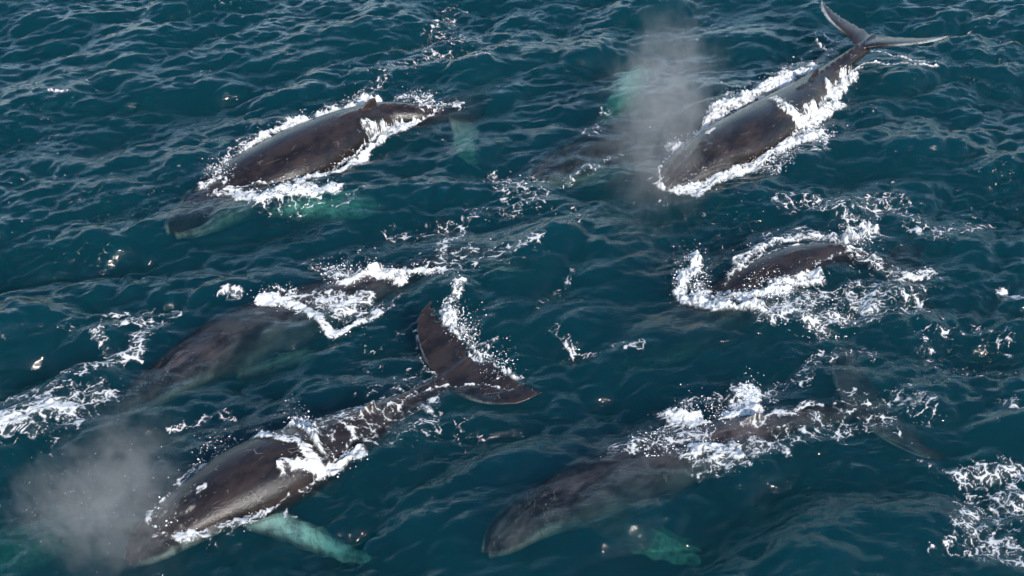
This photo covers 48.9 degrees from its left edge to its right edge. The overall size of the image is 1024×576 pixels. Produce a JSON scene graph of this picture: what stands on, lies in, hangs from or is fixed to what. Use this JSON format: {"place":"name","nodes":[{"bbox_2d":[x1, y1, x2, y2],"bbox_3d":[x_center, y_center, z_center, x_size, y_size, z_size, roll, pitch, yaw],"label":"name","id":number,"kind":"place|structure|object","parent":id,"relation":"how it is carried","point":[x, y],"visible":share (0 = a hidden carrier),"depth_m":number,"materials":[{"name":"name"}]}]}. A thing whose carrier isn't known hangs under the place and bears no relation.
{"place":"outdoors","nodes":[
{"label":"outdoors","id":0,"kind":"place"},
{"bbox_2d":[0,0,1023,575],"bbox_3d":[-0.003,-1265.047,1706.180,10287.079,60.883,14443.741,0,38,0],"label":"sea","id":1,"kind":"structure","parent":0,"point":[108,208],"depth_m":38.90,"materials":[{"name":"liquid"}]},
{"bbox_2d":[170,263,382,363],"bbox_3d":[-6.868,0.419,39.851,15.574,2.563,4.885,-22,43,-25],"label":"humpback whale","id":2,"kind":"object","parent":1,"relation":"on","point":[183,357],"visible":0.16,"depth_m":36.26},
{"bbox_2d":[206,98,437,194],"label":"humpback whale","id":3,"kind":"object","parent":1,"relation":"on","point":[326,143],"visible":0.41,"depth_m":45.54},
{"bbox_2d":[202,83,441,200],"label":"spray","id":4,"kind":"object","parent":1,"relation":"on","point":[307,118],"visible":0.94,"depth_m":45.95,"materials":[{"name":"white liquid"}]},
{"bbox_2d":[146,274,517,543],"bbox_3d":[-4.711,3.343,33.527,4.936,1.888,13.956,29,46,32],"label":"spray","id":5,"kind":"object","parent":1,"relation":"on","point":[323,417],"visible":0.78,"depth_m":35.69,"materials":[{"name":"white liquid"}]},
{"bbox_2d":[145,276,523,544],"bbox_3d":[-4.113,3.898,33.439,5.906,1.398,13.886,28,46,31],"label":"foam","id":6,"kind":"object","parent":1,"relation":"on","point":[313,461],"visible":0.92,"depth_m":32.30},
{"bbox_2d":[143,301,541,538],"bbox_3d":[-5.287,5.243,33.303,5.169,2.972,12.471,32,48,34],"label":"humpback whale","id":7,"kind":"object","parent":1,"relation":"on","point":[245,478],"visible":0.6,"depth_m":31.81},
{"bbox_2d":[198,8,489,216],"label":"foam","id":8,"kind":"object","parent":1,"relation":"on","point":[362,156],"visible":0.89,"depth_m":46.09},
{"bbox_2d":[250,246,449,334],"bbox_3d":[-6.086,-0.403,38.759,6.643,1.201,5.033,17,41,20],"label":"spray","id":9,"kind":"object","parent":1,"relation":"on","point":[330,281],"visible":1,"depth_m":38.99,"materials":[{"name":"white liquid"}]},
{"bbox_2d":[217,207,543,337],"bbox_3d":[-5.303,-0.517,39.328,13.790,0.918,5.026,-20,42,-24],"label":"foam","id":10,"kind":"object","parent":1,"relation":"on","point":[262,299],"visible":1,"depth_m":38.48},
{"bbox_2d":[0,2,1023,566],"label":"foam","id":11,"kind":"object","parent":1,"relation":"on","point":[16,416],"visible":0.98,"depth_m":33.51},
{"bbox_2d":[492,107,622,221],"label":"foam","id":12,"kind":"object","parent":1,"relation":"on","point":[544,181],"visible":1,"depth_m":44.07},
{"bbox_2d":[632,366,770,466],"bbox_3d":[5.713,3.759,33.575,4.582,1.322,4.134,0,38,0],"label":"spray","id":13,"kind":"object","parent":1,"relation":"on","point":[706,420],"visible":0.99,"depth_m":33.99,"materials":[{"name":"white liquid"}]},
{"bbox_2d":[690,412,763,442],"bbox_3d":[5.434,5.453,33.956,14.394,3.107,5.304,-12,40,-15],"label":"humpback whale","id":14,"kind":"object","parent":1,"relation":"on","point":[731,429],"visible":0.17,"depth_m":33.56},
{"bbox_2d":[613,350,942,477],"bbox_3d":[7.796,3.680,34.251,10.592,0.736,6.016,0,38,0],"label":"foam","id":15,"kind":"object","parent":1,"relation":"on","point":[752,408],"visible":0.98,"depth_m":33.94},
{"bbox_2d":[721,243,853,291],"bbox_3d":[9.929,0.651,39.863,13.365,3.100,4.084,-11,39,-13],"label":"humpback whale","id":16,"kind":"object","parent":1,"relation":"on","point":[786,261],"visible":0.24,"depth_m":39.55},
{"bbox_2d":[656,41,924,197],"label":"spray","id":17,"kind":"object","parent":1,"relation":"on","point":[771,147],"visible":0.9,"depth_m":46.84,"materials":[{"name":"white liquid"}]},
{"bbox_2d":[650,32,936,201],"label":"foam","id":18,"kind":"object","parent":1,"relation":"on","point":[806,120],"visible":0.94,"depth_m":47.72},
{"bbox_2d":[672,205,935,341],"bbox_3d":[10.111,-0.424,38.690,9.715,1.722,5.966,-10,39,-13],"label":"spray","id":19,"kind":"object","parent":1,"relation":"on","point":[767,281],"visible":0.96,"depth_m":38.68,"materials":[{"name":"white liquid"}]},
{"bbox_2d":[660,1,949,189],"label":"humpback whale","id":20,"kind":"object","parent":1,"relation":"on","point":[752,131],"visible":0.8,"depth_m":46.47},
{"bbox_2d":[672,181,983,335],"bbox_3d":[11.707,-1.313,40.362,8.128,1.092,12.378,29,47,32],"label":"foam","id":21,"kind":"object","parent":1,"relation":"on","point":[756,303],"visible":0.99,"depth_m":38.89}
]}

